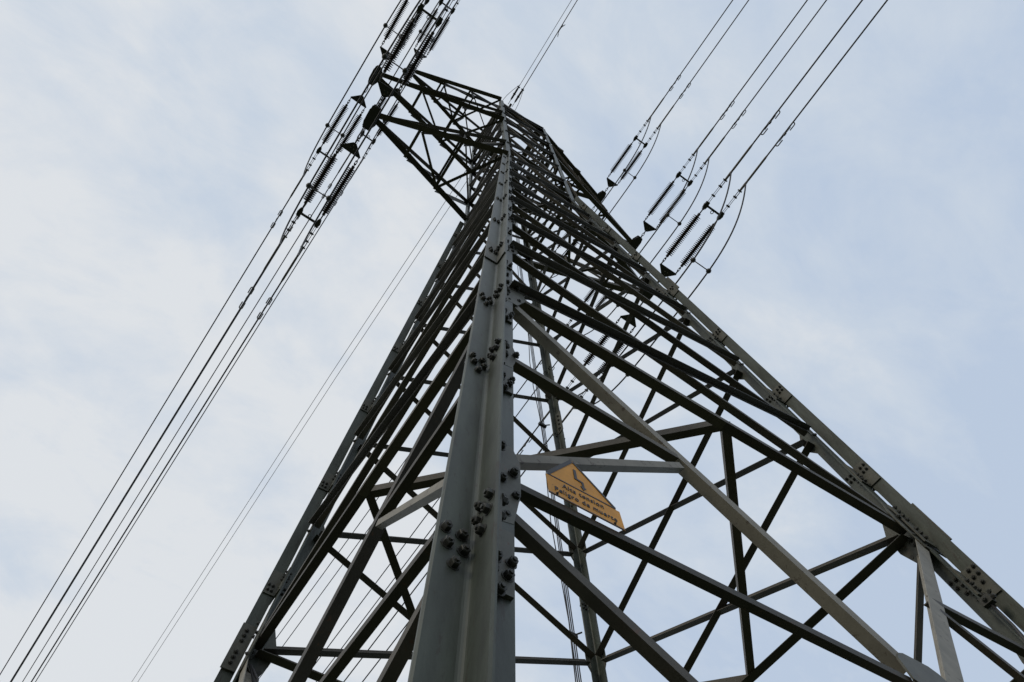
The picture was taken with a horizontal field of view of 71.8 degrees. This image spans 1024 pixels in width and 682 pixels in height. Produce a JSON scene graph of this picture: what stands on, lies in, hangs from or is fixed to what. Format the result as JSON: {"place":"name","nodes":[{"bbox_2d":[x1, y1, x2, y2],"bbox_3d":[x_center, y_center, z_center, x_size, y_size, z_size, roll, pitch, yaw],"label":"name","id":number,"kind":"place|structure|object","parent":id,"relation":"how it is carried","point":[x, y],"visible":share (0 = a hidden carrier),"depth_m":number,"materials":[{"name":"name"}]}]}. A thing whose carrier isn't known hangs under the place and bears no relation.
{"place":"outdoors","nodes":[
{"label":"outdoors","id":0,"kind":"place"},
{"bbox_2d":[0,0,1023,681],"label":"sky","id":1,"kind":"structure","parent":0,"point":[872,264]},
{"bbox_3d":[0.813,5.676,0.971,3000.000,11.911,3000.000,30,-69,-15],"label":"ground","id":2,"kind":"structure","parent":0,"visible":0},
{"bbox_2d":[214,64,1023,681],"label":"lattice pylon","id":3,"kind":"object","parent":2,"relation":"on","point":[460,626],"visible":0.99,"depth_m":6.72,"materials":[{"name":"metal"}]},
{"bbox_2d":[249,665,254,681],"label":"ground cable","id":4,"kind":"object","parent":3,"relation":"hanging from","point":[252,676],"visible":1,"depth_m":7.15,"materials":[{"name":"metal"}]},
{"bbox_2d":[250,664,258,681],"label":"ground cable","id":5,"kind":"object","parent":3,"relation":"hanging from","point":[255,674],"visible":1,"depth_m":7.16,"materials":[{"name":"metal"}]},
{"bbox_2d":[132,165,469,680],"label":"earth wire","id":6,"kind":"object","parent":3,"relation":"attached to","point":[301,419],"visible":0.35,"depth_m":38.64,"materials":[{"name":"metal"}]},
{"bbox_2d":[139,178,468,679],"bbox_3d":[-24.773,22.560,46.671,0.233,4.055,84.538,31,-69,-15],"label":"earth wire","id":7,"kind":"object","parent":3,"relation":"attached to","point":[306,422],"visible":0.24,"depth_m":38.64,"materials":[{"name":"metal"}]},
{"bbox_2d":[278,127,364,257],"bbox_3d":[-5.279,-4.259,20.042,0.830,0.251,4.209,32,-78,-16],"label":"insulator string","id":8,"kind":"object","parent":3,"relation":"attached to","point":[351,147],"visible":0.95,"depth_m":19.95,"materials":[{"name":"metal"}]},
{"bbox_2d":[10,246,278,681],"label":"conductor cable","id":9,"kind":"object","parent":8,"relation":"attached to","point":[271,258],"visible":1,"depth_m":22.03,"materials":[{"name":"metal"}]},
{"bbox_2d":[239,287,254,308],"bbox_3d":[-7.767,-1.272,20.725,0.123,0.116,0.802,32,-78,-16],"label":"vibration damper","id":10,"kind":"object","parent":9,"relation":"attached to","point":[246,298],"visible":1,"depth_m":20.69,"materials":[{"name":"grey metal"}]},
{"bbox_2d":[31,257,296,681],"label":"conductor cable","id":11,"kind":"object","parent":8,"relation":"attached to","point":[289,269],"visible":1,"depth_m":22.17,"materials":[{"name":"metal"}]},
{"bbox_2d":[257,297,272,319],"bbox_3d":[-7.296,-0.972,20.883,0.123,0.116,0.802,32,-78,-16],"label":"vibration damper","id":12,"kind":"object","parent":11,"relation":"attached to","point":[264,308],"visible":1,"depth_m":20.84,"materials":[{"name":"grey metal"}]},
{"bbox_2d":[279,0,420,244],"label":"jumper cable","id":13,"kind":"object","parent":8,"relation":"hanging from","point":[369,82],"visible":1,"depth_m":17.67,"materials":[{"name":"metal"}]},
{"bbox_2d":[306,183,331,200],"bbox_3d":[-5.000,-3.855,18.313,0.728,0.156,0.161,32,-69,-16],"label":"cable spacer","id":14,"kind":"object","parent":13,"relation":"attached to","point":[309,186],"visible":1,"depth_m":18.30,"materials":[{"name":"black metal"}]},
{"bbox_2d":[302,84,369,177],"bbox_3d":[-6.266,-7.529,25.655,0.830,0.251,4.209,32,-78,-16],"label":"insulator string","id":15,"kind":"object","parent":3,"relation":"attached to","point":[336,122],"visible":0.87,"depth_m":25.54,"materials":[{"name":"brown ceramic"}]},
{"bbox_2d":[0,177,302,674],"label":"conductor cable","id":16,"kind":"object","parent":15,"relation":"attached to","point":[297,185],"visible":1,"depth_m":28.34,"materials":[{"name":"metal"}]},
{"bbox_2d":[270,210,282,227],"bbox_3d":[-8.754,-4.542,26.338,0.123,0.116,0.802,32,-78,-16],"label":"vibration damper","id":17,"kind":"object","parent":16,"relation":"attached to","point":[276,219],"visible":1,"depth_m":26.31,"materials":[{"name":"grey metal"}]},
{"bbox_2d":[12,204,305,680],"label":"conductor cable","id":18,"kind":"object","parent":15,"relation":"attached to","point":[139,474],"visible":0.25,"depth_m":29.22,"materials":[{"name":"metal"}]},
{"bbox_2d":[348,84,401,163],"bbox_3d":[-5.844,-9.741,31.153,0.830,0.251,4.209,32,-78,-16],"label":"insulator string","id":19,"kind":"object","parent":3,"relation":"attached to","point":[390,113],"visible":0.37,"depth_m":31.15,"materials":[{"name":"brown ceramic"}]},
{"bbox_2d":[22,157,348,681],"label":"conductor cable","id":20,"kind":"object","parent":19,"relation":"attached to","point":[190,410],"visible":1,"depth_m":34.54,"materials":[{"name":"metal"}]},
{"bbox_2d":[35,164,359,681],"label":"conductor cable","id":21,"kind":"object","parent":19,"relation":"attached to","point":[197,423],"visible":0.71,"depth_m":34.84,"materials":[{"name":"metal"}]},
{"bbox_2d":[380,0,429,64],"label":"insulator string","id":22,"kind":"object","parent":3,"relation":"attached to","point":[387,35],"visible":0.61,"depth_m":24.50,"materials":[{"name":"brown ceramic"}]},
{"bbox_2d":[303,0,401,175],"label":"jumper cable","id":23,"kind":"object","parent":22,"relation":"hanging from","point":[351,84],"visible":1,"depth_m":23.38,"materials":[{"name":"metal"}]},
{"bbox_2d":[325,123,344,137],"bbox_3d":[-5.987,-7.125,23.926,0.728,0.156,0.161,32,-69,-16],"label":"cable spacer","id":24,"kind":"object","parent":23,"relation":"attached to","point":[327,125],"visible":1,"depth_m":23.92,"materials":[{"name":"black metal"}]},
{"bbox_2d":[321,0,423,173],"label":"jumper cable","id":25,"kind":"object","parent":22,"relation":"hanging from","point":[368,91],"visible":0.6,"depth_m":23.56,"materials":[{"name":"metal"}]},
{"bbox_2d":[383,23,401,37],"bbox_3d":[-3.861,-10.081,22.997,0.728,0.156,0.161,31,-69,-15],"label":"cable spacer","id":26,"kind":"object","parent":25,"relation":"attached to","point":[385,25],"visible":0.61,"depth_m":22.92,"materials":[{"name":"black metal"}]},
{"bbox_2d":[377,0,454,106],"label":"insulator string","id":27,"kind":"object","parent":3,"relation":"attached to","point":[385,91],"visible":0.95,"depth_m":18.89,"materials":[{"name":"metal"}]},
{"bbox_2d":[297,0,450,255],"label":"jumper cable","id":28,"kind":"object","parent":27,"relation":"hanging from","point":[387,100],"visible":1,"depth_m":17.79,"materials":[{"name":"metal"}]},
{"bbox_2d":[382,53,407,73],"bbox_3d":[-2.874,-6.811,17.384,0.728,0.156,0.161,31,-69,-15],"label":"cable spacer","id":29,"kind":"object","parent":28,"relation":"attached to","point":[385,57],"visible":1,"depth_m":17.37,"materials":[{"name":"black metal"}]},
{"bbox_2d":[414,0,459,57],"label":"insulator string","id":30,"kind":"object","parent":3,"relation":"attached to","point":[425,29],"visible":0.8,"depth_m":29.98,"materials":[{"name":"brown ceramic"}]},
{"bbox_2d":[349,0,439,154],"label":"jumper cable","id":31,"kind":"object","parent":30,"relation":"hanging from","point":[406,54],"visible":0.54,"depth_m":28.57,"materials":[{"name":"metal"}]},
{"bbox_2d":[360,0,457,162],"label":"jumper cable","id":32,"kind":"object","parent":30,"relation":"hanging from","point":[409,78],"visible":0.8,"depth_m":28.93,"materials":[{"name":"metal"}]},
{"bbox_2d":[502,0,571,103],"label":"earth wire","id":33,"kind":"object","parent":3,"relation":"attached to","point":[514,93],"visible":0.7,"depth_m":32.90,"materials":[{"name":"metal"}]},
{"bbox_2d":[499,0,577,127],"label":"earth wire","id":34,"kind":"object","parent":3,"relation":"attached to","point":[518,96],"visible":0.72,"depth_m":32.88,"materials":[{"name":"metal"}]},
{"bbox_2d":[513,213,575,681],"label":"down lead cable","id":35,"kind":"object","parent":3,"relation":"attached to","point":[548,496],"visible":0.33,"depth_m":12.66,"materials":[{"name":"metal"}]},
{"bbox_2d":[538,421,549,428],"bbox_3d":[0.684,1.776,15.004,0.268,0.147,0.082,30,-69,-15],"label":"cable clamp","id":36,"kind":"object","parent":35,"relation":"attached to","point":[542,424],"visible":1,"depth_m":14.95,"materials":[{"name":"grey metal"}]},
{"bbox_2d":[570,631,581,637],"bbox_3d":[0.956,4.477,10.816,0.268,0.147,0.082,30,-69,-15],"label":"cable clamp","id":37,"kind":"object","parent":35,"relation":"attached to","point":[575,634],"visible":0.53,"depth_m":10.79,"materials":[{"name":"grey metal"}]},
{"bbox_2d":[514,213,577,681],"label":"down lead cable","id":38,"kind":"object","parent":3,"relation":"attached to","point":[554,518],"visible":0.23,"depth_m":12.21,"materials":[{"name":"metal"}]},
{"bbox_2d":[515,214,579,681],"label":"down lead cable","id":39,"kind":"object","parent":3,"relation":"attached to","point":[553,499],"visible":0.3,"depth_m":12.38,"materials":[{"name":"metal"}]},
{"bbox_2d":[517,223,581,681],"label":"down lead cable","id":40,"kind":"object","parent":3,"relation":"attached to","point":[557,519],"visible":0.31,"depth_m":12.34,"materials":[{"name":"metal"}]},
{"bbox_2d":[541,206,594,277],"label":"insulator string","id":41,"kind":"object","parent":3,"relation":"attached to","point":[574,245],"visible":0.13,"depth_m":33.77,"materials":[{"name":"brown ceramic"}]},
{"bbox_2d":[259,285,545,678],"bbox_3d":[-19.699,25.985,43.427,0.067,7.421,74.149,32,-70,-16],"label":"conductor cable","id":42,"kind":"object","parent":41,"relation":"attached to","point":[349,554],"visible":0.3,"depth_m":38.77,"materials":[{"name":"metal"}]},
{"bbox_2d":[276,286,529,638],"bbox_3d":[-20.170,25.685,43.269,0.067,7.421,74.149,32,-70,-16],"label":"conductor cable","id":43,"kind":"object","parent":41,"relation":"attached to","point":[334,558],"visible":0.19,"depth_m":38.31,"materials":[{"name":"metal"}]},
{"bbox_2d":[545,460,624,530],"bbox_3d":[0.324,0.660,3.214,0.415,0.342,0.016,30,-69,-15],"label":"warning sign","id":44,"kind":"object","parent":3,"relation":"attached to","point":[569,481],"visible":1,"depth_m":3.16,"materials":[{"name":"metal"}]},
{"bbox_2d":[566,253,629,325],"bbox_3d":[3.530,-1.916,28.649,0.830,0.251,4.209,32,-78,-16],"label":"insulator string","id":45,"kind":"object","parent":3,"relation":"attached to","point":[589,295],"visible":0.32,"depth_m":28.62,"materials":[{"name":"brown ceramic"}]},
{"bbox_2d":[314,338,558,665],"bbox_3d":[-19.418,28.571,38.130,0.067,7.421,74.149,32,-70,-16],"label":"conductor cable","id":46,"kind":"object","parent":45,"relation":"attached to","point":[400,550],"visible":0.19,"depth_m":31.85,"materials":[{"name":"metal"}]},
{"bbox_2d":[316,342,571,681],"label":"conductor cable","id":47,"kind":"object","parent":45,"relation":"attached to","point":[419,545],"visible":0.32,"depth_m":31.92,"materials":[{"name":"metal"}]},
{"bbox_2d":[566,302,643,409],"bbox_3d":[2.906,0.431,22.544,0.830,0.251,4.209,32,-78,-16],"label":"insulator string","id":48,"kind":"object","parent":3,"relation":"attached to","point":[605,337],"visible":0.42,"depth_m":22.41,"materials":[{"name":"brown ceramic"}]},
{"bbox_2d":[343,411,549,681],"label":"conductor cable","id":49,"kind":"object","parent":48,"relation":"attached to","point":[547,414],"visible":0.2,"depth_m":24.90,"materials":[{"name":"metal"}]},
{"bbox_2d":[362,410,571,681],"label":"conductor cable","id":50,"kind":"object","parent":48,"relation":"attached to","point":[566,416],"visible":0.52,"depth_m":25.17,"materials":[{"name":"metal"}]},
{"bbox_2d":[605,114,661,191],"bbox_3d":[5.455,-8.525,32.617,0.830,0.251,4.019,31,-72,-15],"label":"insulator string","id":51,"kind":"object","parent":3,"relation":"attached to","point":[610,183],"visible":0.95,"depth_m":32.60,"materials":[{"name":"brown ceramic"}]},
{"bbox_2d":[541,116,651,271],"bbox_3d":[3.855,-6.442,32.391,0.045,2.363,8.688,32,-69,-16],"label":"jumper cable","id":52,"kind":"object","parent":51,"relation":"hanging from","point":[622,172],"visible":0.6,"depth_m":31.20,"materials":[{"name":"metal"}]},
{"bbox_2d":[551,123,661,277],"bbox_3d":[4.331,-6.149,32.546,0.045,2.363,8.705,32,-69,-16],"label":"jumper cable","id":53,"kind":"object","parent":51,"relation":"hanging from","point":[632,180],"visible":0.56,"depth_m":31.37,"materials":[{"name":"metal"}]},
{"bbox_2d":[652,0,732,114],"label":"conductor cable","id":54,"kind":"object","parent":51,"relation":"attached to","point":[691,58],"visible":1,"depth_m":31.10,"materials":[{"name":"metal"}]},
{"bbox_2d":[662,0,748,121],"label":"conductor cable","id":55,"kind":"object","parent":51,"relation":"attached to","point":[704,61],"visible":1,"depth_m":31.18,"materials":[{"name":"metal"}]},
{"bbox_2d":[641,147,710,237],"bbox_3d":[6.207,-5.639,27.479,0.830,0.251,4.019,31,-72,-15],"label":"insulator string","id":56,"kind":"object","parent":3,"relation":"attached to","point":[648,227],"visible":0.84,"depth_m":27.42,"materials":[{"name":"brown ceramic"}]},
{"bbox_2d":[584,157,709,334],"bbox_3d":[5.083,-3.263,27.407,0.045,2.363,8.705,32,-69,-16],"label":"jumper cable","id":57,"kind":"object","parent":56,"relation":"hanging from","point":[670,235],"visible":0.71,"depth_m":26.27,"materials":[{"name":"metal"}]},
{"bbox_2d":[665,213,681,225],"bbox_3d":[5.935,-4.469,25.992,0.728,0.156,0.161,31,-69,-15],"label":"cable spacer","id":58,"kind":"object","parent":57,"relation":"attached to","point":[678,223],"visible":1,"depth_m":25.97,"materials":[{"name":"black metal"}]},
{"bbox_2d":[597,149,697,307],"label":"jumper cable","id":59,"kind":"object","parent":56,"relation":"hanging from","point":[665,217],"visible":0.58,"depth_m":26.06,"materials":[{"name":"metal"}]},
{"bbox_2d":[698,0,807,147],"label":"conductor cable","id":60,"kind":"object","parent":56,"relation":"attached to","point":[704,139],"visible":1,"depth_m":25.88,"materials":[{"name":"metal"}]},
{"bbox_2d":[720,101,734,119],"bbox_3d":[7.986,-8.586,26.304,0.123,0.116,0.802,31,-72,-15],"label":"vibration damper","id":61,"kind":"object","parent":60,"relation":"attached to","point":[726,110],"visible":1,"depth_m":26.28,"materials":[{"name":"grey metal"}]},
{"bbox_2d":[710,0,826,155],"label":"conductor cable","id":62,"kind":"object","parent":56,"relation":"attached to","point":[714,150],"visible":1,"depth_m":25.97,"materials":[{"name":"metal"}]},
{"bbox_2d":[731,110,745,128],"bbox_3d":[8.467,-8.300,26.457,0.123,0.116,0.802,31,-72,-15],"label":"vibration damper","id":63,"kind":"object","parent":62,"relation":"attached to","point":[738,119],"visible":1,"depth_m":26.42,"materials":[{"name":"grey metal"}]},
{"bbox_2d":[657,170,747,282],"bbox_3d":[5.584,-3.292,21.373,0.830,0.251,4.019,31,-72,-15],"label":"insulator string","id":64,"kind":"object","parent":3,"relation":"attached to","point":[666,271],"visible":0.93,"depth_m":21.36,"materials":[{"name":"brown ceramic"}]},
{"bbox_2d":[578,172,731,395],"bbox_3d":[3.984,-1.209,21.146,0.045,2.363,8.688,32,-69,-16],"label":"jumper cable","id":65,"kind":"object","parent":64,"relation":"hanging from","point":[687,267],"visible":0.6,"depth_m":19.97,"materials":[{"name":"metal"}]},
{"bbox_2d":[572,183,745,408],"bbox_3d":[4.460,-0.916,21.302,0.045,2.363,8.705,32,-69,-16],"label":"jumper cable","id":66,"kind":"object","parent":64,"relation":"hanging from","point":[616,386],"visible":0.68,"depth_m":20.17,"materials":[{"name":"metal"}]},
{"bbox_2d":[690,257,710,273],"bbox_3d":[5.312,-2.122,19.886,0.728,0.156,0.161,31,-69,-15],"label":"cable spacer","id":67,"kind":"object","parent":66,"relation":"attached to","point":[693,260],"visible":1,"depth_m":19.86,"materials":[{"name":"black metal"}]},
{"bbox_2d":[732,0,862,170],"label":"conductor cable","id":68,"kind":"object","parent":64,"relation":"attached to","point":[750,146],"visible":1,"depth_m":19.86,"materials":[{"name":"metal"}]},
{"bbox_2d":[760,110,779,134],"bbox_3d":[7.363,-6.239,20.199,0.123,0.116,0.802,31,-72,-15],"label":"vibration damper","id":69,"kind":"object","parent":68,"relation":"hanging from","point":[769,122],"visible":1,"depth_m":20.17,"materials":[{"name":"grey metal"}]},
{"bbox_2d":[747,0,887,180],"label":"conductor cable","id":70,"kind":"object","parent":64,"relation":"attached to","point":[766,156],"visible":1,"depth_m":19.93,"materials":[{"name":"metal"}]},
{"bbox_2d":[775,122,794,146],"bbox_3d":[7.843,-5.952,20.351,0.123,0.116,0.802,31,-72,-15],"label":"vibration damper","id":71,"kind":"object","parent":70,"relation":"hanging from","point":[785,133],"visible":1,"depth_m":20.32,"materials":[{"name":"grey metal"}]},
{"bbox_2d":[978,589,996,608],"bbox_3d":[4.099,2.213,6.111,0.097,0.114,0.137,30,-69,-15],"label":"cable clamp","id":72,"kind":"object","parent":3,"relation":"attached to","point":[986,599],"visible":1,"depth_m":6.08,"materials":[{"name":"metal"}]},
{"bbox_2d":[990,603,1023,635],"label":"ground cable","id":73,"kind":"object","parent":72,"relation":"hanging from","point":[998,611],"visible":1,"depth_m":5.97,"materials":[{"name":"metal"}]},
{"bbox_2d":[1011,624,1023,640],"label":"ground cable","id":74,"kind":"object","parent":72,"relation":"hanging from","point":[1019,633],"visible":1,"depth_m":5.80,"materials":[{"name":"metal"}]}
]}

